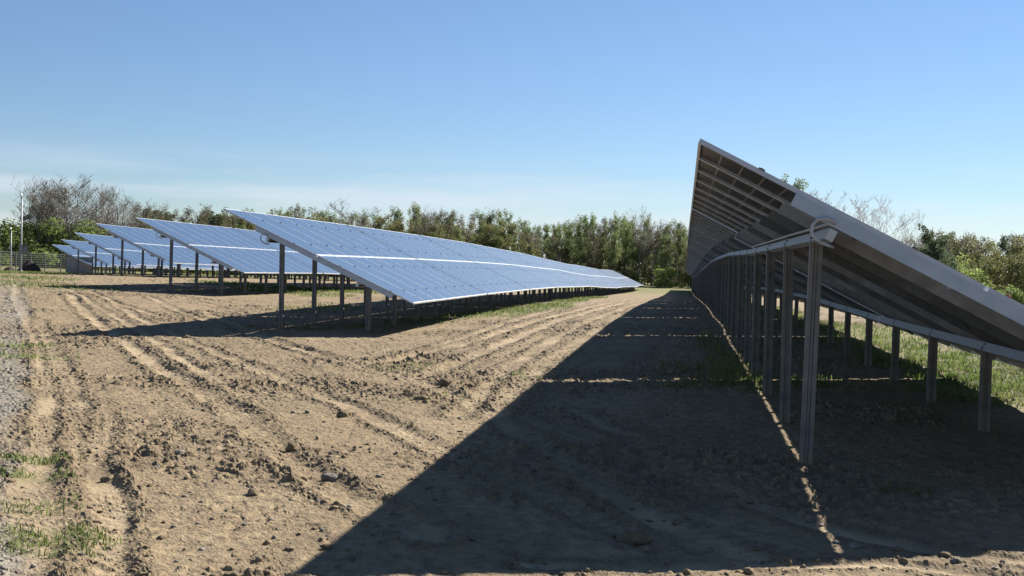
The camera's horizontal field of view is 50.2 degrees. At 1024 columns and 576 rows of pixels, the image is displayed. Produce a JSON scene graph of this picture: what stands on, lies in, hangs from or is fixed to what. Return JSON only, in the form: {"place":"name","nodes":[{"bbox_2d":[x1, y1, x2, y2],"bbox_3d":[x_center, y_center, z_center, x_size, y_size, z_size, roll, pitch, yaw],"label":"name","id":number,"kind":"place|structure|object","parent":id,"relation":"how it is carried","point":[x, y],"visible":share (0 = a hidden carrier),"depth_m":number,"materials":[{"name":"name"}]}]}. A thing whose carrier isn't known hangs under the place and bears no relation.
{"place":"outdoors","nodes":[
{"label":"outdoors","id":0,"kind":"place"},
{"bbox_2d":[0,249,1023,575],"bbox_3d":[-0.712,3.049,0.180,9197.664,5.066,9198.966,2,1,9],"label":"ground","id":1,"kind":"structure","parent":0,"point":[638,333],"depth_m":9.49,"materials":[{"name":"soil"}]},
{"bbox_2d":[0,234,19,265],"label":"shrub","id":2,"kind":"object","parent":1,"relation":"on","point":[1,249],"visible":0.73,"depth_m":115.17,"materials":[{"name":"green plant"}]},
{"bbox_2d":[19,194,27,270],"bbox_3d":[-28.516,-2.998,63.663,0.690,4.976,0.391,2,2,39],"label":"camera pole","id":3,"kind":"object","parent":1,"relation":"on","point":[23,249],"visible":0.81,"depth_m":63.73,"materials":[{"name":"white metal"}]},
{"bbox_2d":[2,225,52,267],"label":"shrub","id":4,"kind":"object","parent":1,"relation":"on","point":[30,231],"visible":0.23,"depth_m":120.17,"materials":[{"name":"green plant"}]},
{"bbox_2d":[17,260,41,271],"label":"soil heap","id":5,"kind":"object","parent":1,"relation":"on","point":[28,265],"visible":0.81,"depth_m":83.73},
{"bbox_2d":[0,217,69,267],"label":"shrub","id":6,"kind":"object","parent":1,"relation":"on","point":[3,227],"visible":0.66,"depth_m":119.43,"materials":[{"name":"green plant"}]},
{"bbox_2d":[18,184,64,246],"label":"bare tree","id":7,"kind":"object","parent":1,"relation":"on","point":[31,200],"visible":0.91,"depth_m":121.50,"materials":[{"name":"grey plant"}]},
{"bbox_2d":[10,172,84,250],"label":"bare tree","id":8,"kind":"object","parent":1,"relation":"on","point":[40,194],"visible":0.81,"depth_m":122.26,"materials":[{"name":"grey plant"}]},
{"bbox_2d":[27,185,69,242],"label":"budding tree","id":9,"kind":"object","parent":1,"relation":"on","point":[61,198],"visible":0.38,"depth_m":125.56,"materials":[{"name":"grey plant"}]},
{"bbox_2d":[13,174,105,244],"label":"bare tree","id":10,"kind":"object","parent":1,"relation":"on","point":[66,219],"visible":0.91,"depth_m":123.42,"materials":[{"name":"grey plant"}]},
{"bbox_2d":[0,251,133,273],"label":"wire fence","id":11,"kind":"object","parent":1,"relation":"on","point":[25,259],"visible":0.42,"depth_m":101.07,"materials":[{"name":"metal"}]},
{"bbox_2d":[32,218,107,267],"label":"shrub","id":12,"kind":"object","parent":1,"relation":"on","point":[79,230],"visible":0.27,"depth_m":124.19,"materials":[{"name":"green plant"}]},
{"bbox_2d":[51,181,104,240],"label":"bare tree","id":13,"kind":"object","parent":1,"relation":"on","point":[77,203],"visible":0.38,"depth_m":138.66,"materials":[{"name":"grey plant"}]},
{"bbox_2d":[66,257,93,273],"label":"steel cabinet","id":14,"kind":"object","parent":1,"relation":"on","point":[72,265],"visible":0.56,"depth_m":100.40,"materials":[{"name":"metal"}]},
{"bbox_2d":[66,179,117,237],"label":"bare tree","id":15,"kind":"object","parent":1,"relation":"on","point":[88,204],"visible":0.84,"depth_m":126.51,"materials":[{"name":"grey plant"}]},
{"bbox_2d":[67,183,122,234],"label":"bare tree","id":16,"kind":"object","parent":1,"relation":"on","point":[98,202],"visible":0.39,"depth_m":142.96,"materials":[{"name":"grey plant"}]},
{"bbox_2d":[74,186,115,233],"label":"bare tree","id":17,"kind":"object","parent":1,"relation":"on","point":[95,202],"visible":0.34,"depth_m":139.68,"materials":[{"name":"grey plant"}]},
{"bbox_2d":[53,245,137,273],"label":"solar table","id":18,"kind":"object","parent":1,"relation":"on","point":[69,250],"visible":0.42,"depth_m":101.60,"materials":[{"name":"blue glass"}]},
{"bbox_2d":[71,184,140,235],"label":"bare tree","id":19,"kind":"object","parent":1,"relation":"on","point":[125,215],"visible":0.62,"depth_m":128.45,"materials":[{"name":"brown plant"}]},
{"bbox_2d":[61,239,156,274],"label":"solar table","id":20,"kind":"object","parent":1,"relation":"on","point":[104,256],"visible":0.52,"depth_m":86.52,"materials":[{"name":"blue glass"}]},
{"bbox_2d":[97,194,156,227],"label":"bare tree","id":21,"kind":"object","parent":1,"relation":"on","point":[138,204],"visible":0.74,"depth_m":129.73,"materials":[{"name":"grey plant"}]},
{"bbox_2d":[75,233,194,275],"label":"solar table","id":22,"kind":"object","parent":1,"relation":"on","point":[131,252],"visible":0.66,"depth_m":69.35,"materials":[{"name":"blue glass"}]},
{"bbox_2d":[131,203,153,227],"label":"budding tree","id":23,"kind":"object","parent":1,"relation":"on","point":[135,215],"visible":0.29,"depth_m":143.04,"materials":[{"name":"green plant"}]},
{"bbox_2d":[96,223,218,277],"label":"solar table","id":24,"kind":"object","parent":1,"relation":"on","point":[150,242],"visible":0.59,"depth_m":56.23,"materials":[{"name":"blue glass"}]},
{"bbox_2d":[171,205,193,222],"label":"budding tree","id":25,"kind":"object","parent":1,"relation":"on","point":[181,217],"visible":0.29,"depth_m":145.96,"materials":[{"name":"green plant"}]},
{"bbox_2d":[185,204,210,224],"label":"budding tree","id":26,"kind":"object","parent":1,"relation":"on","point":[202,217],"visible":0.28,"depth_m":152.66,"materials":[{"name":"grey plant"}]},
{"bbox_2d":[160,264,235,276],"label":"solar table","id":27,"kind":"object","parent":1,"relation":"on","point":[202,267],"visible":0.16,"depth_m":77.93,"materials":[{"name":"blue glass"}]},
{"bbox_2d":[136,218,322,294],"bbox_3d":[-10.845,-0.982,43.101,4.175,3.081,8.517,2,1,9],"label":"solar table","id":28,"kind":"object","parent":1,"relation":"on","point":[230,249],"visible":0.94,"depth_m":41.96,"materials":[{"name":"blue glass"}]},
{"bbox_2d":[219,209,255,230],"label":"broad tree","id":29,"kind":"object","parent":1,"relation":"on","point":[249,226],"visible":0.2,"depth_m":155.02,"materials":[{"name":"green plant"}]},
{"bbox_2d":[233,228,348,289],"bbox_3d":[-9.498,-1.030,51.647,4.175,3.081,8.476,2,0,9],"label":"solar table","id":30,"kind":"object","parent":1,"relation":"on","point":[299,257],"visible":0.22,"depth_m":48.68,"materials":[{"name":"blue glass"}]},
{"bbox_2d":[288,203,315,218],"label":"budding tree","id":31,"kind":"object","parent":1,"relation":"on","point":[296,208],"visible":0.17,"depth_m":178.75,"materials":[{"name":"green plant"}]},
{"bbox_2d":[323,199,380,227],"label":"bare tree","id":32,"kind":"object","parent":1,"relation":"on","point":[345,218],"visible":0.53,"depth_m":165.13,"materials":[{"name":"brown plant"}]},
{"bbox_2d":[224,208,486,331],"bbox_3d":[-3.411,-0.156,26.948,4.175,3.081,8.529,2,1,9],"label":"solar table","id":33,"kind":"object","parent":1,"relation":"on","point":[367,263],"visible":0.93,"depth_m":25.53,"materials":[{"name":"blue glass"}]},
{"bbox_2d":[372,214,417,234],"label":"broad tree","id":34,"kind":"object","parent":1,"relation":"on","point":[399,224],"visible":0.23,"depth_m":168.57,"materials":[{"name":"green plant"}]},
{"bbox_2d":[408,202,422,230],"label":"slender tree","id":35,"kind":"object","parent":1,"relation":"on","point":[414,212],"visible":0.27,"depth_m":179.43,"materials":[{"name":"green plant"}]},
{"bbox_2d":[410,205,441,236],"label":"bare tree","id":36,"kind":"object","parent":1,"relation":"on","point":[414,216],"visible":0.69,"depth_m":170.95,"materials":[{"name":"brown plant"}]},
{"bbox_2d":[410,217,441,238],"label":"budding tree","id":37,"kind":"object","parent":1,"relation":"on","point":[432,229],"visible":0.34,"depth_m":172.31,"materials":[{"name":"green plant"}]},
{"bbox_2d":[348,225,529,314],"bbox_3d":[-2.064,-0.286,35.481,4.175,3.081,8.496,2,1,9],"label":"solar table","id":38,"kind":"object","parent":1,"relation":"on","point":[455,265],"visible":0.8,"depth_m":34.52,"materials":[{"name":"blue glass"}]},
{"bbox_2d":[428,220,452,239],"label":"broad tree","id":39,"kind":"object","parent":1,"relation":"on","point":[443,232],"visible":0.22,"depth_m":174.98,"materials":[{"name":"green plant"}]},
{"bbox_2d":[430,209,456,238],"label":"budding tree","id":40,"kind":"object","parent":1,"relation":"on","point":[450,232],"visible":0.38,"depth_m":183.44,"materials":[{"name":"green plant"}]},
{"bbox_2d":[455,206,499,243],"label":"budding tree","id":41,"kind":"object","parent":1,"relation":"on","point":[468,241],"visible":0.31,"depth_m":184.10,"materials":[{"name":"green plant"}]},
{"bbox_2d":[468,219,504,248],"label":"broad tree","id":42,"kind":"object","parent":1,"relation":"on","point":[495,242],"visible":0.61,"depth_m":172.38,"materials":[{"name":"green plant"}]},
{"bbox_2d":[420,235,556,305],"bbox_3d":[-0.721,-0.388,43.999,4.175,3.081,8.496,2,1,9],"label":"solar table","id":43,"kind":"object","parent":1,"relation":"on","point":[499,266],"visible":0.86,"depth_m":43.26,"materials":[{"name":"blue glass"}]},
{"bbox_2d":[469,220,540,255],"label":"broad tree","id":44,"kind":"object","parent":1,"relation":"on","point":[506,243],"visible":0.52,"depth_m":174.37,"materials":[{"name":"green plant"}]},
{"bbox_2d":[0,273,1023,575],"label":"soil crumbs","id":45,"kind":"object","parent":1,"relation":"on","point":[532,559],"visible":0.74,"depth_m":7.72,"materials":[{"name":"soil"}]},
{"bbox_2d":[0,276,1023,575],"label":"pebbles","id":46,"kind":"object","parent":1,"relation":"on","point":[808,520],"visible":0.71,"depth_m":7.66,"materials":[{"name":"stone"}]},
{"bbox_2d":[505,222,522,251],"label":"slender tree","id":47,"kind":"object","parent":1,"relation":"on","point":[515,236],"visible":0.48,"depth_m":176.91,"materials":[{"name":"green plant"}]},
{"bbox_2d":[468,243,575,300],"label":"solar table","id":48,"kind":"object","parent":1,"relation":"on","point":[557,282],"visible":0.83,"depth_m":51.95,"materials":[{"name":"blue glass"}]},
{"bbox_2d":[520,231,541,256],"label":"budding tree","id":49,"kind":"object","parent":1,"relation":"on","point":[530,239],"visible":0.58,"depth_m":177.32,"materials":[{"name":"grey plant"}]},
{"bbox_2d":[527,224,543,256],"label":"slender tree","id":50,"kind":"object","parent":1,"relation":"on","point":[536,231],"visible":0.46,"depth_m":187.76,"materials":[{"name":"green plant"}]},
{"bbox_2d":[500,249,590,298],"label":"solar table","id":51,"kind":"object","parent":1,"relation":"on","point":[549,270],"visible":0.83,"depth_m":60.63,"materials":[{"name":"blue glass"}]},
{"bbox_2d":[540,224,552,258],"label":"slender tree","id":52,"kind":"object","parent":1,"relation":"on","point":[546,233],"visible":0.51,"depth_m":186.71,"materials":[{"name":"green plant"}]},
{"bbox_2d":[542,235,561,261],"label":"slender tree","id":53,"kind":"object","parent":1,"relation":"on","point":[548,246],"visible":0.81,"depth_m":181.20,"materials":[{"name":"green plant"}]},
{"bbox_2d":[550,233,570,262],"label":"budding tree","id":54,"kind":"object","parent":1,"relation":"on","point":[561,251],"visible":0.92,"depth_m":180.97,"materials":[{"name":"green plant"}]},
{"bbox_2d":[523,253,600,296],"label":"solar table","id":55,"kind":"object","parent":1,"relation":"on","point":[566,272],"visible":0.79,"depth_m":69.39,"materials":[{"name":"blue glass"}]},
{"bbox_2d":[556,228,578,263],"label":"slender tree","id":56,"kind":"object","parent":1,"relation":"on","point":[568,240],"visible":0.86,"depth_m":181.90,"materials":[{"name":"green plant"}]},
{"bbox_2d":[562,220,582,264],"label":"slender tree","id":57,"kind":"object","parent":1,"relation":"on","point":[572,238],"visible":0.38,"depth_m":187.31,"materials":[{"name":"green plant"}]},
{"bbox_2d":[542,258,609,295],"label":"solar table","id":58,"kind":"object","parent":1,"relation":"on","point":[601,285],"visible":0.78,"depth_m":78.00,"materials":[{"name":"glass"}]},
{"bbox_2d":[570,219,591,265],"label":"slender tree","id":59,"kind":"object","parent":1,"relation":"on","point":[580,238],"visible":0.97,"depth_m":177.57,"materials":[{"name":"green plant"}]},
{"bbox_2d":[556,261,615,295],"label":"solar table","id":60,"kind":"object","parent":1,"relation":"on","point":[588,275],"visible":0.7,"depth_m":86.36,"materials":[{"name":"glass"}]},
{"bbox_2d":[573,212,600,265],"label":"slender tree","id":61,"kind":"object","parent":1,"relation":"on","point":[585,220],"visible":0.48,"depth_m":186.47,"materials":[{"name":"green plant"}]},
{"bbox_2d":[581,224,604,267],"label":"budding tree","id":62,"kind":"object","parent":1,"relation":"on","point":[593,251],"visible":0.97,"depth_m":177.75,"materials":[{"name":"green plant"}]},
{"bbox_2d":[569,264,621,294],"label":"solar table","id":63,"kind":"object","parent":1,"relation":"on","point":[598,277],"visible":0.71,"depth_m":94.88,"materials":[{"name":"glass"}]},
{"bbox_2d":[589,219,611,269],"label":"slender tree","id":64,"kind":"object","parent":1,"relation":"on","point":[606,233],"visible":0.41,"depth_m":186.38,"materials":[{"name":"green plant"}]},
{"bbox_2d":[594,236,610,269],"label":"slender tree","id":65,"kind":"object","parent":1,"relation":"on","point":[602,250],"visible":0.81,"depth_m":181.02,"materials":[{"name":"green plant"}]},
{"bbox_2d":[578,265,626,293],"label":"solar table","id":66,"kind":"object","parent":1,"relation":"on","point":[603,276],"visible":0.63,"depth_m":103.14,"materials":[{"name":"grey glass"}]},
{"bbox_2d":[598,216,623,269],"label":"budding tree","id":67,"kind":"object","parent":1,"relation":"on","point":[610,224],"visible":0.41,"depth_m":186.80,"materials":[{"name":"green plant"}]},
{"bbox_2d":[604,230,621,269],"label":"slender tree","id":68,"kind":"object","parent":1,"relation":"on","point":[613,254],"visible":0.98,"depth_m":177.01,"materials":[{"name":"green plant"}]},
{"bbox_2d":[608,210,629,271],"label":"slender tree","id":69,"kind":"object","parent":1,"relation":"on","point":[617,228],"visible":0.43,"depth_m":185.46,"materials":[{"name":"green plant"}]},
{"bbox_2d":[618,219,636,274],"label":"slender tree","id":70,"kind":"object","parent":1,"relation":"on","point":[627,231],"visible":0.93,"depth_m":182.31,"materials":[{"name":"green plant"}]},
{"bbox_2d":[617,530,651,544],"bbox_3d":[0.723,1.480,6.439,0.155,0.119,0.199,2,2,39],"label":"soil clod","id":71,"kind":"object","parent":1,"relation":"on","point":[631,537],"visible":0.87,"depth_m":6.40,"materials":[{"name":"soil"}]},
{"bbox_2d":[624,224,647,274],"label":"slender tree","id":72,"kind":"object","parent":1,"relation":"on","point":[632,243],"visible":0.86,"depth_m":182.26,"materials":[{"name":"green plant"}]},
{"bbox_2d":[618,242,656,283],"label":"shrub","id":73,"kind":"object","parent":1,"relation":"on","point":[646,277],"visible":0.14,"depth_m":205.70,"materials":[{"name":"green plant"}]},
{"bbox_2d":[626,206,655,275],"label":"bare tree","id":74,"kind":"object","parent":1,"relation":"on","point":[647,249],"visible":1,"depth_m":180.48,"materials":[{"name":"grey plant"}]},
{"bbox_2d":[630,231,651,283],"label":"slender tree","id":75,"kind":"object","parent":1,"relation":"on","point":[645,258],"visible":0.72,"depth_m":182.84,"materials":[{"name":"green plant"}]},
{"bbox_2d":[640,216,654,284],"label":"slender tree","id":76,"kind":"object","parent":1,"relation":"on","point":[648,225],"visible":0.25,"depth_m":194.71,"materials":[{"name":"green plant"}]},
{"bbox_2d":[632,222,672,286],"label":"budding tree","id":77,"kind":"object","parent":1,"relation":"on","point":[658,235],"visible":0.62,"depth_m":182.62,"materials":[{"name":"green plant"}]},
{"bbox_2d":[649,233,672,286],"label":"slender tree","id":78,"kind":"object","parent":1,"relation":"on","point":[661,255],"visible":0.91,"depth_m":178.21,"materials":[{"name":"green plant"}]},
{"bbox_2d":[651,265,680,287],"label":"shrub","id":79,"kind":"object","parent":1,"relation":"on","point":[667,272],"visible":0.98,"depth_m":174.51,"materials":[{"name":"green plant"}]},
{"bbox_2d":[655,228,686,281],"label":"budding tree","id":80,"kind":"object","parent":1,"relation":"on","point":[674,237],"visible":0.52,"depth_m":182.18,"materials":[{"name":"green plant"}]},
{"bbox_2d":[658,226,688,285],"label":"budding tree","id":81,"kind":"object","parent":1,"relation":"on","point":[681,266],"visible":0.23,"depth_m":187.41,"materials":[{"name":"green plant"}]},
{"bbox_2d":[667,228,687,282],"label":"slender tree","id":82,"kind":"object","parent":1,"relation":"on","point":[677,243],"visible":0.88,"depth_m":180.87,"materials":[{"name":"green plant"}]},
{"bbox_2d":[678,273,691,287],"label":"shrub","id":83,"kind":"object","parent":1,"relation":"on","point":[687,278],"visible":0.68,"depth_m":176.32,"materials":[{"name":"green plant"}]},
{"bbox_2d":[686,257,702,300],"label":"solar table","id":84,"kind":"object","parent":1,"relation":"on","point":[699,268],"visible":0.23,"depth_m":67.66,"materials":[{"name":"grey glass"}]},
{"bbox_2d":[686,254,763,304],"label":"solar table","id":85,"kind":"object","parent":1,"relation":"on","point":[698,261],"visible":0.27,"depth_m":56.79,"materials":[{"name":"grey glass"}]},
{"bbox_2d":[687,246,779,307],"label":"solar table","id":86,"kind":"object","parent":1,"relation":"on","point":[696,254],"visible":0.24,"depth_m":47.82,"materials":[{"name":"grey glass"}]},
{"bbox_2d":[687,238,803,316],"bbox_3d":[8.383,-0.108,39.630,4.082,3.086,9.076,2,1,9],"label":"solar table","id":87,"kind":"object","parent":1,"relation":"on","point":[702,249],"visible":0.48,"depth_m":38.63,"materials":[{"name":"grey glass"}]},
{"bbox_2d":[688,226,859,330],"bbox_3d":[6.941,0.011,30.489,4.083,3.086,9.076,2,1,9],"label":"solar table","id":88,"kind":"object","parent":1,"relation":"on","point":[711,244],"visible":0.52,"depth_m":29.35,"materials":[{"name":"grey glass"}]},
{"bbox_2d":[780,173,808,190],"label":"slender tree","id":89,"kind":"object","parent":1,"relation":"on","point":[798,183],"visible":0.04,"depth_m":113.64,"materials":[{"name":"green plant"}]},
{"bbox_2d":[689,208,958,366],"bbox_3d":[5.496,0.203,21.344,4.082,3.086,9.076,2,2,9],"label":"solar table","id":90,"kind":"object","parent":1,"relation":"on","point":[737,249],"visible":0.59,"depth_m":20.18,"materials":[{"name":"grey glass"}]},
{"bbox_2d":[691,138,1023,464],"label":"solar table","id":91,"kind":"object","parent":1,"relation":"on","point":[896,284],"visible":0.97,"depth_m":10.12,"materials":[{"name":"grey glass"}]},
{"bbox_2d":[838,194,917,235],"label":"bare tree","id":92,"kind":"object","parent":1,"relation":"on","point":[864,216],"visible":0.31,"depth_m":110.56,"materials":[{"name":"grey plant"}]},
{"bbox_2d":[883,212,925,246],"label":"bare tree","id":93,"kind":"object","parent":1,"relation":"on","point":[907,231],"visible":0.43,"depth_m":111.55,"materials":[{"name":"grey plant"}]},
{"bbox_2d":[923,235,961,268],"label":"ivy tree","id":94,"kind":"object","parent":1,"relation":"on","point":[952,259],"visible":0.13,"depth_m":98.34,"materials":[{"name":"green plant"}]},
{"bbox_2d":[916,223,970,271],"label":"ivy tree","id":95,"kind":"object","parent":1,"relation":"on","point":[938,248],"visible":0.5,"depth_m":96.96,"materials":[{"name":"green plant"}]},
{"bbox_2d":[936,229,960,269],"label":"budding tree","id":96,"kind":"object","parent":1,"relation":"on","point":[951,243],"visible":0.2,"depth_m":126.08,"materials":[{"name":"grey plant"}]},
{"bbox_2d":[941,240,982,269],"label":"budding tree","id":97,"kind":"object","parent":1,"relation":"on","point":[964,241],"visible":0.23,"depth_m":125.98,"materials":[{"name":"green plant"}]},
{"bbox_2d":[953,235,996,268],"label":"broad tree","id":98,"kind":"object","parent":1,"relation":"on","point":[978,256],"visible":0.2,"depth_m":124.33,"materials":[{"name":"green plant"}]},
{"bbox_2d":[954,253,995,287],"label":"shrub","id":99,"kind":"object","parent":1,"relation":"on","point":[980,273],"visible":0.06,"depth_m":74.70,"materials":[{"name":"green plant"}]},
{"bbox_2d":[965,233,998,256],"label":"budding tree","id":100,"kind":"object","parent":1,"relation":"on","point":[984,238],"visible":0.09,"depth_m":132.10,"materials":[{"name":"grey plant"}]},
{"bbox_2d":[972,243,1023,292],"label":"broad tree","id":101,"kind":"object","parent":1,"relation":"on","point":[993,272],"visible":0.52,"depth_m":77.95,"materials":[{"name":"green plant"}]},
{"bbox_2d":[986,235,1019,294],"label":"ivy tree","id":102,"kind":"object","parent":1,"relation":"on","point":[1002,245],"visible":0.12,"depth_m":119.49,"materials":[{"name":"green plant"}]},
{"bbox_2d":[992,254,1023,296],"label":"broad tree","id":103,"kind":"object","parent":1,"relation":"on","point":[1017,278],"visible":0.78,"depth_m":76.49,"materials":[{"name":"green plant"}]},
{"bbox_2d":[992,234,1023,287],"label":"broad tree","id":104,"kind":"object","parent":1,"relation":"on","point":[1014,249],"visible":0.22,"depth_m":114.31,"materials":[{"name":"green plant"}]},
{"bbox_2d":[996,284,1023,304],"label":"shrub","id":105,"kind":"object","parent":1,"relation":"on","point":[1019,297],"visible":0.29,"depth_m":72.30,"materials":[{"name":"green plant"}]},
{"bbox_2d":[0,270,1023,559],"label":"grass","id":106,"kind":"structure","parent":0,"point":[912,360],"depth_m":17.06,"materials":[{"name":"plant"}]},
{"bbox_2d":[0,0,1023,261],"label":"sky","id":107,"kind":"structure","parent":0,"point":[549,112],"materials":[{"name":"blue"}]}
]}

